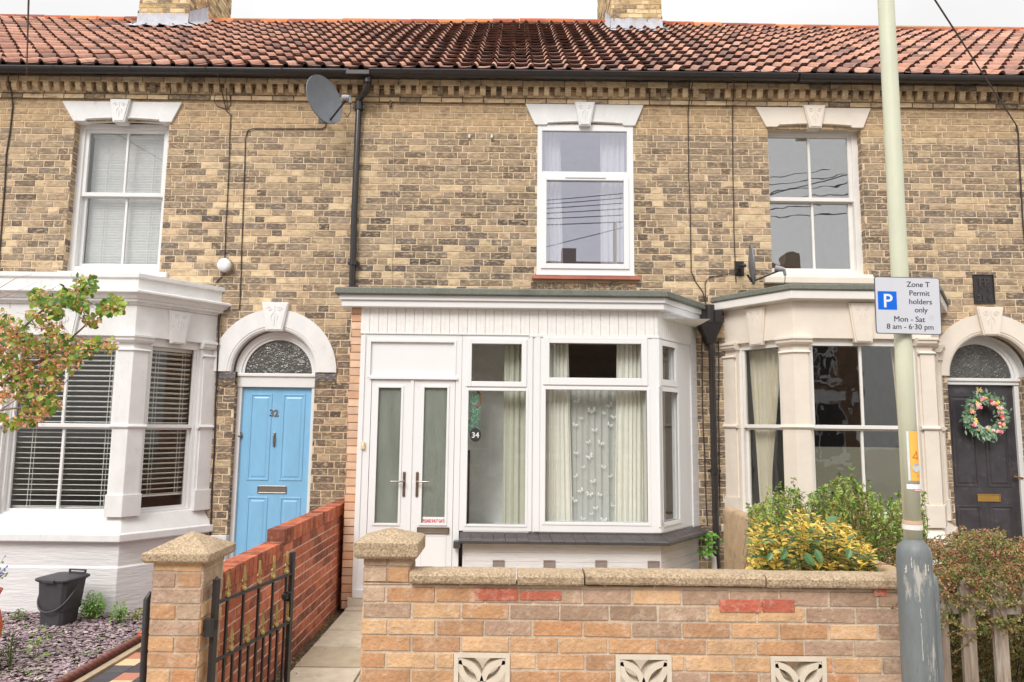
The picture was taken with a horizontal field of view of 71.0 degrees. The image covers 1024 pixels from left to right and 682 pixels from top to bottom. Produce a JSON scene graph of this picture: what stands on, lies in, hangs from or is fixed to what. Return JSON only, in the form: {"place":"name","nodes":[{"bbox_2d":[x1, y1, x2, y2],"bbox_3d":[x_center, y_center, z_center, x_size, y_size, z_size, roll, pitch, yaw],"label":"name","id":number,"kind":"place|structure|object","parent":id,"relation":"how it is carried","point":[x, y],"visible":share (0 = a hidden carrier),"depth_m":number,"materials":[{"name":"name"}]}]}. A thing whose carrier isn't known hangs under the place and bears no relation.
{"place":"outdoors","nodes":[
{"label":"outdoors","id":0,"kind":"place"},
{"bbox_2d":[87,650,140,681],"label":"tiled path","id":1,"kind":"structure","parent":0,"point":[127,669],"depth_m":5.06,"materials":[{"name":"multicoloured tile"}]},
{"bbox_2d":[283,607,362,681],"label":"path","id":2,"kind":"structure","parent":0,"point":[337,659],"depth_m":5.25,"materials":[{"name":"concrete"}]},
{"bbox_2d":[0,608,1022,681],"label":"garden soil","id":3,"kind":"structure","parent":0,"point":[339,612],"depth_m":5.70,"materials":[{"name":"gravel"}]},
{"bbox_2d":[8,608,27,619],"bbox_3d":[-4.412,2.438,6.404,0.156,0.100,0.113,1,-7,0],"label":"ground plant","id":4,"kind":"object","parent":3,"relation":"on","point":[18,611],"visible":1,"depth_m":6.40,"materials":[{"name":"green plant"}]},
{"bbox_2d":[25,628,51,657],"bbox_3d":[-3.547,2.268,5.372,0.197,0.209,0.127,1,-7,0],"label":"ground plant","id":5,"kind":"object","parent":3,"relation":"on","point":[39,639],"visible":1,"depth_m":5.36,"materials":[{"name":"green plant"}]},
{"bbox_2d":[0,272,128,433],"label":"tree","id":6,"kind":"object","parent":3,"relation":"on","point":[73,300],"visible":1,"depth_m":4.74,"materials":[{"name":"green plant"}]},
{"bbox_2d":[0,607,150,681],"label":"slate chippings","id":7,"kind":"object","parent":3,"relation":"on","point":[83,626],"visible":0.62,"depth_m":5.78,"materials":[{"name":"gravel"}]},
{"bbox_2d":[0,555,7,636],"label":"potted plant","id":8,"kind":"object","parent":7,"relation":"on","point":[1,620],"visible":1,"depth_m":5.10,"materials":[{"name":"green plant"}]},
{"bbox_2d":[0,629,26,667],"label":"ground plant","id":9,"kind":"object","parent":7,"relation":"on","point":[9,658],"visible":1,"depth_m":5.17,"materials":[{"name":"green plant"}]},
{"bbox_2d":[35,568,89,625],"bbox_3d":[-3.974,2.251,6.315,0.342,0.447,0.331,-1,-7,10],"label":"food bin","id":10,"kind":"object","parent":7,"relation":"on","point":[59,598],"visible":1,"depth_m":6.21,"materials":[{"name":"grey plastic"}]},
{"bbox_2d":[0,619,149,681],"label":"ground weeds","id":11,"kind":"object","parent":7,"relation":"on","point":[56,648],"visible":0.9,"depth_m":5.53,"materials":[{"name":"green plant"}]},
{"bbox_2d":[78,590,106,619],"bbox_3d":[-3.738,2.360,6.412,0.238,0.270,0.186,1,-7,0],"label":"ground plant","id":12,"kind":"object","parent":7,"relation":"on","point":[90,609],"visible":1,"depth_m":6.39,"materials":[{"name":"green plant"}]},
{"bbox_2d":[108,600,128,622],"bbox_3d":[-3.480,2.394,6.354,0.179,0.194,0.141,1,-7,0],"label":"ground plant","id":13,"kind":"object","parent":7,"relation":"on","point":[119,614],"visible":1,"depth_m":6.34,"materials":[{"name":"green plant"}]},
{"bbox_2d":[128,608,142,619],"bbox_3d":[-3.344,2.438,6.407,0.155,0.123,0.117,1,-7,0],"label":"ground plant","id":14,"kind":"object","parent":7,"relation":"on","point":[135,616],"visible":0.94,"depth_m":6.39,"materials":[{"name":"green plant"}]},
{"bbox_2d":[53,635,140,681],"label":"rope edging","id":15,"kind":"object","parent":3,"relation":"on","point":[94,663],"visible":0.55,"depth_m":5.17,"materials":[{"name":"ceramic"}]},
{"bbox_2d":[74,643,140,681],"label":"path border","id":16,"kind":"object","parent":3,"relation":"on","point":[108,664],"visible":0.22,"depth_m":5.18,"materials":[{"name":"concrete"}]},
{"bbox_2d":[141,531,235,681],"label":"brick pier","id":17,"kind":"structure","parent":3,"relation":"on","point":[188,568],"depth_m":3.45,"materials":[{"name":"brick"}]},
{"bbox_2d":[139,591,150,681],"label":"iron gate","id":18,"kind":"structure","parent":17,"relation":"attached to","point":[144,637],"depth_m":3.48,"materials":[{"name":"black metal"}]},
{"bbox_2d":[203,551,295,681],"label":"garden gate","id":19,"kind":"structure","parent":17,"relation":"attached to","point":[211,624],"depth_m":3.83,"materials":[{"name":"black metal"}]},
{"bbox_2d":[0,0,415,613],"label":"terraced house","id":20,"kind":"structure","parent":3,"relation":"on","point":[278,402],"depth_m":7.77,"materials":[{"name":"yellow brick"}]},
{"bbox_2d":[0,73,13,251],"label":"cable","id":21,"kind":"object","parent":20,"relation":"attached to","point":[6,160],"visible":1,"depth_m":7.86,"materials":[{"name":"black plastic"}]},
{"bbox_2d":[26,0,29,74],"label":"overhead wire","id":22,"kind":"object","parent":20,"relation":"attached to","point":[28,3],"visible":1,"depth_m":5.74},
{"bbox_2d":[11,344,115,508],"bbox_3d":[-4.344,0.827,7.027,0.956,1.586,0.053,1,-7,0],"label":"venetian blind","id":23,"kind":"object","parent":20,"relation":"attached to","point":[32,473],"visible":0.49,"depth_m":7.00,"materials":[{"name":"white plastic"}]},
{"bbox_2d":[57,124,169,277],"bbox_3d":[-4.283,-1.553,7.916,1.175,1.763,0.255,1,-7,0],"label":"sash window","id":24,"kind":"structure","parent":20,"relation":"in","point":[81,196],"depth_m":7.96,"materials":[{"name":"white wood"}]},
{"bbox_2d":[0,271,231,613],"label":"bay window","id":25,"kind":"structure","parent":20,"relation":"in","point":[109,542],"depth_m":6.93,"materials":[{"name":"white paint"}]},
{"bbox_2d":[84,135,163,263],"bbox_3d":[-4.318,-1.563,8.071,0.865,1.549,0.050,1,-7,0],"label":"venetian blind","id":26,"kind":"object","parent":20,"relation":"attached to","point":[105,228],"visible":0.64,"depth_m":8.07,"materials":[{"name":"white plastic"}]},
{"bbox_2d":[141,347,191,496],"bbox_3d":[-3.544,0.819,7.311,0.052,1.486,0.462,-4,-9,37],"label":"venetian blind","id":27,"kind":"object","parent":20,"relation":"attached to","point":[156,349],"visible":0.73,"depth_m":7.33,"materials":[{"name":"white plastic"}]},
{"bbox_2d":[209,314,218,535],"bbox_3d":[-3.122,0.876,7.513,0.034,2.328,0.071,-4,-8,35],"label":"cable","id":28,"kind":"object","parent":20,"relation":"attached to","point":[214,426],"visible":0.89,"depth_m":7.53,"materials":[{"name":"black plastic"}]},
{"bbox_2d":[214,88,230,110],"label":"cable","id":29,"kind":"object","parent":20,"relation":"attached to","point":[226,100],"visible":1,"depth_m":7.93,"materials":[{"name":"black plastic"}]},
{"bbox_2d":[215,74,230,282],"bbox_3d":[-3.172,-1.743,7.729,0.113,2.233,0.294,-2,-7,21],"label":"cable","id":30,"kind":"object","parent":20,"relation":"attached to","point":[228,171],"visible":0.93,"depth_m":7.84,"materials":[{"name":"black plastic"}]},
{"bbox_2d":[217,258,233,272],"bbox_3d":[-3.081,-0.812,7.697,0.160,0.160,0.098,1,-7,0],"label":"alarm sounder","id":31,"kind":"object","parent":20,"relation":"attached to","point":[224,265],"visible":1,"depth_m":7.66,"materials":[{"name":"white plastic"}]},
{"bbox_2d":[218,123,326,345],"bbox_3d":[-2.591,-1.174,7.758,1.063,2.496,0.047,1,-7,0],"label":"cable","id":32,"kind":"object","parent":20,"relation":"attached to","point":[243,205],"visible":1,"depth_m":7.82,"materials":[{"name":"black plastic"}]},
{"bbox_2d":[234,387,311,555],"bbox_3d":[-2.536,1.477,7.576,0.775,1.964,0.088,1,-7,0],"label":"front door","id":33,"kind":"structure","parent":20,"relation":"in","point":[274,435],"depth_m":7.60,"materials":[{"name":"wood"}]},
{"bbox_2d":[306,75,351,123],"bbox_3d":[-1.890,-2.530,7.650,0.497,0.512,0.602,1,-7,0],"label":"satellite dish","id":34,"kind":"object","parent":20,"relation":"attached to","point":[326,104],"visible":1,"depth_m":7.56,"materials":[{"name":"grey metal"}]},
{"bbox_2d":[217,498,344,681],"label":"dividing wall","id":35,"kind":"structure","parent":3,"relation":"on","point":[313,539],"depth_m":5.39,"materials":[{"name":"red brick"}]},
{"bbox_2d":[273,611,349,679],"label":"leaf litter","id":36,"kind":"object","parent":3,"relation":"on","point":[307,647],"visible":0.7,"depth_m":5.72,"materials":[{"name":"brown plant"}]},
{"bbox_2d":[335,18,798,608],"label":"terraced house","id":37,"kind":"structure","parent":3,"relation":"on","point":[451,230],"depth_m":7.72,"materials":[{"name":"yellow brick"}]},
{"bbox_2d":[346,70,371,286],"bbox_3d":[-1.666,-1.725,7.713,0.269,2.365,0.307,1,-7,0],"label":"drainpipe","id":38,"kind":"object","parent":37,"relation":"attached to","point":[359,108],"visible":0.9,"depth_m":7.75,"materials":[{"name":"black plastic"}]},
{"bbox_2d":[361,441,364,448],"bbox_3d":[-1.421,0.990,6.826,0.036,0.070,0.018,1,-7,0],"label":"doorbell","id":39,"kind":"object","parent":37,"relation":"attached to","point":[362,444],"visible":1,"depth_m":6.82,"materials":[{"name":"beige plastic"}]},
{"bbox_2d":[367,379,413,532],"bbox_3d":[-1.158,1.342,6.801,0.407,1.961,0.104,1,-7,0],"label":"porch door","id":40,"kind":"structure","parent":37,"relation":"in","point":[392,402],"depth_m":6.85,"materials":[{"name":"white plastic"}]},
{"bbox_2d":[391,133,393,284],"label":"cable","id":41,"kind":"object","parent":37,"relation":"attached to","point":[393,188],"visible":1,"depth_m":7.85,"materials":[{"name":"brown plastic"}]},
{"bbox_2d":[410,380,455,566],"bbox_3d":[-0.765,1.347,6.801,0.412,1.961,0.104,1,-7,0],"label":"porch door","id":42,"kind":"structure","parent":37,"relation":"in","point":[432,482],"depth_m":6.84,"materials":[{"name":"white plastic"}]},
{"bbox_2d":[423,517,443,522],"bbox_3d":[-0.738,1.698,6.787,0.214,0.064,0.004,1,-7,0],"label":"gate notice","id":43,"kind":"object","parent":42,"relation":"attached to","point":[433,519],"visible":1,"depth_m":6.79,"materials":[{"name":"white plastic"}]},
{"bbox_2d":[468,391,480,441],"bbox_3d":[-0.370,0.724,6.922,0.151,0.495,0.034,1,-7,0],"label":"house number sign","id":44,"kind":"object","parent":37,"relation":"attached to","point":[475,434],"visible":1,"depth_m":6.92,"materials":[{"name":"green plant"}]},
{"bbox_2d":[502,344,665,523],"bbox_3d":[0.780,0.916,7.057,1.693,1.826,0.361,2,-7,-11],"label":"curtain pair","id":45,"kind":"object","parent":37,"relation":"hanging from","point":[630,485],"visible":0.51,"depth_m":7.02,"materials":[{"name":"fabric"}]},
{"bbox_2d":[542,133,625,263],"bbox_3d":[0.807,-1.540,7.979,1.010,1.681,0.055,1,-7,0],"label":"curtain pair","id":46,"kind":"object","parent":37,"relation":"hanging from","point":[612,152],"visible":0.66,"depth_m":7.98,"materials":[{"name":"fabric"}]},
{"bbox_2d":[528,124,642,289],"bbox_3d":[0.801,-1.467,7.829,1.235,1.861,0.118,1,-7,0],"label":"casement window","id":47,"kind":"structure","parent":37,"relation":"in","point":[600,275],"depth_m":7.78,"materials":[{"name":"white plastic"}]},
{"bbox_2d":[569,390,615,520],"bbox_3d":[0.793,1.157,7.047,0.577,1.346,0.047,1,-7,0],"label":"voile panel","id":48,"kind":"object","parent":37,"relation":"hanging from","point":[593,431],"visible":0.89,"depth_m":7.06,"materials":[{"name":"white fabric"}]},
{"bbox_2d":[688,73,704,300],"bbox_3d":[2.006,-1.653,7.702,0.159,2.439,0.284,1,-7,0],"label":"cable","id":49,"kind":"object","parent":37,"relation":"attached to","point":[689,192],"visible":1,"depth_m":7.82,"materials":[{"name":"black plastic"}]},
{"bbox_2d":[701,336,707,524],"bbox_3d":[2.017,0.923,7.532,0.035,1.973,0.012,1,-7,0],"label":"cable","id":50,"kind":"object","parent":37,"relation":"attached to","point":[703,430],"visible":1,"depth_m":7.52,"materials":[{"name":"black plastic"}]},
{"bbox_2d":[705,270,738,303],"bbox_3d":[2.252,-0.564,7.701,0.362,0.392,0.035,0,-7,5],"label":"cable","id":51,"kind":"object","parent":37,"relation":"attached to","point":[714,276],"visible":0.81,"depth_m":7.71,"materials":[{"name":"black plastic"}]},
{"bbox_2d":[354,527,901,681],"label":"garden wall","id":52,"kind":"structure","parent":3,"relation":"on","point":[451,624],"depth_m":3.44,"materials":[{"name":"brick"}]},
{"bbox_2d":[697,532,723,557],"bbox_3d":[1.971,2.229,7.068,0.276,0.692,0.135,1,-7,0],"label":"weed","id":53,"kind":"object","parent":3,"relation":"on","point":[708,538],"visible":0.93,"depth_m":7.10,"materials":[{"name":"green plant"}]},
{"bbox_2d":[723,506,895,668],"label":"rendered wall","id":54,"kind":"structure","parent":3,"relation":"on","point":[735,524],"depth_m":6.39,"materials":[{"name":"beige paint"}]},
{"bbox_2d":[597,0,1023,594],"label":"terraced house","id":55,"kind":"structure","parent":3,"relation":"on","point":[801,158],"depth_m":7.84,"materials":[{"name":"yellow brick"}]},
{"bbox_2d":[697,304,722,568],"bbox_3d":[2.080,1.054,7.450,0.255,2.887,0.180,1,-7,0],"label":"drainpipe","id":56,"kind":"object","parent":55,"relation":"attached to","point":[709,330],"visible":0.82,"depth_m":7.46,"materials":[{"name":"black plastic"}]},
{"bbox_2d":[704,554,716,568],"bbox_3d":[1.990,2.223,7.190,0.135,0.200,0.056,1,-7,0],"label":"waste pipe","id":57,"kind":"object","parent":56,"relation":"attached to","point":[713,561],"visible":0.64,"depth_m":7.17,"materials":[{"name":"white plastic"}]},
{"bbox_2d":[718,341,720,505],"bbox_3d":[2.178,0.857,7.540,0.033,1.727,0.012,1,-7,0],"label":"cable","id":58,"kind":"object","parent":55,"relation":"attached to","point":[718,425],"visible":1,"depth_m":7.53,"materials":[{"name":"black plastic"}]},
{"bbox_2d":[732,74,735,281],"bbox_3d":[2.409,-1.748,7.708,0.034,2.215,0.297,0,-7,7],"label":"cable","id":59,"kind":"object","parent":55,"relation":"attached to","point":[733,180],"visible":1,"depth_m":7.83,"materials":[{"name":"black plastic"}]},
{"bbox_2d":[734,245,786,285],"bbox_3d":[2.551,-0.762,7.536,0.399,0.456,0.502,3,-7,-21],"label":"satellite dish","id":60,"kind":"object","parent":55,"relation":"attached to","point":[740,265],"visible":1,"depth_m":7.40,"materials":[{"name":"grey metal"}]},
{"bbox_2d":[763,129,873,283],"bbox_3d":[3.363,-1.491,7.907,1.293,1.796,0.280,1,-7,0],"label":"sash window","id":61,"kind":"structure","parent":55,"relation":"in","point":[855,274],"depth_m":7.95,"materials":[{"name":"white wood"}]},
{"bbox_2d":[749,347,897,516],"bbox_3d":[3.175,0.917,7.165,1.485,1.730,0.273,-1,-7,17],"label":"curtain pair","id":62,"kind":"object","parent":55,"relation":"hanging from","point":[764,368],"visible":0.68,"depth_m":7.36,"materials":[{"name":"fabric"}]},
{"bbox_2d":[717,300,957,564],"bbox_3d":[3.394,1.178,7.230,2.533,3.149,0.928,1,-7,0],"label":"bay window","id":63,"kind":"structure","parent":55,"relation":"in","point":[793,327],"depth_m":6.96,"materials":[{"name":"beige paint"}]},
{"bbox_2d":[934,0,1016,125],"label":"overhead wire","id":64,"kind":"object","parent":55,"relation":"attached to","point":[953,28],"visible":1,"depth_m":6.40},
{"bbox_2d":[972,274,995,303],"bbox_3d":[5.074,-0.556,7.715,0.221,0.321,0.024,1,-7,0],"label":"wall plaque","id":65,"kind":"object","parent":55,"relation":"attached to","point":[983,289],"depth_m":7.71,"materials":[{"name":"black metal"}]},
{"bbox_2d":[947,385,1023,582],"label":"front door","id":66,"kind":"structure","parent":55,"relation":"in","point":[985,475],"depth_m":7.68,"materials":[{"name":"black paint"}]},
{"bbox_2d":[959,389,1011,442],"bbox_3d":[5.038,0.791,7.638,0.563,0.592,0.106,1,-7,0],"label":"door wreath","id":67,"kind":"object","parent":66,"relation":"attached to","point":[971,424],"depth_m":7.62,"materials":[{"name":"green plant"}]},
{"bbox_2d":[1016,126,1023,235],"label":"cable","id":68,"kind":"object","parent":55,"relation":"attached to","point":[1020,179],"visible":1,"depth_m":7.85,"materials":[{"name":"black plastic"}]},
{"bbox_2d":[745,508,879,571],"bbox_3d":[1.779,1.306,4.204,0.800,0.692,1.371,-2,-7,20],"label":"variegated bush","id":69,"kind":"object","parent":3,"relation":"on","point":[780,558],"visible":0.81,"depth_m":3.95,"materials":[{"name":"yellow plant"}]},
{"bbox_2d":[742,466,939,570],"bbox_3d":[2.505,1.606,5.371,1.501,1.358,2.204,-2,-7,18],"label":"green shrub","id":70,"kind":"object","parent":3,"relation":"on","point":[883,534],"visible":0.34,"depth_m":4.90,"materials":[{"name":"green plant"}]},
{"bbox_2d":[869,525,1023,681],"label":"cotoneaster bush","id":71,"kind":"object","parent":3,"relation":"on","point":[951,575],"visible":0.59,"depth_m":3.68,"materials":[{"name":"green plant"}]},
{"bbox_2d":[0,0,1023,26],"label":"sky","id":72,"kind":"structure","parent":0,"point":[987,13],"materials":[{"name":"white"}]},
{"bbox_2d":[459,658,787,681],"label":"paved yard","id":73,"kind":"structure","parent":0,"point":[483,661],"depth_m":5.10,"materials":[{"name":"concrete"}]},
{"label":"pavement","id":74,"kind":"structure","parent":0,"visible":0},
{"bbox_2d":[877,0,943,681],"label":"street pole","id":75,"kind":"object","parent":74,"relation":"on","point":[920,638],"visible":1,"depth_m":3.11,"materials":[{"name":"grey metal"}]},
{"bbox_2d":[874,276,941,334],"bbox_3d":[1.743,-0.150,3.205,0.292,0.258,0.098,1,-7,0],"label":"parking sign","id":76,"kind":"object","parent":75,"relation":"attached to","point":[907,305],"visible":1,"depth_m":3.16,"materials":[{"name":"metal"}]},
{"bbox_2d":[938,579,1023,681],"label":"picket fence","id":77,"kind":"object","parent":74,"relation":"on","point":[1001,659],"visible":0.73,"depth_m":3.44,"materials":[{"name":"grey wood"}]}
]}

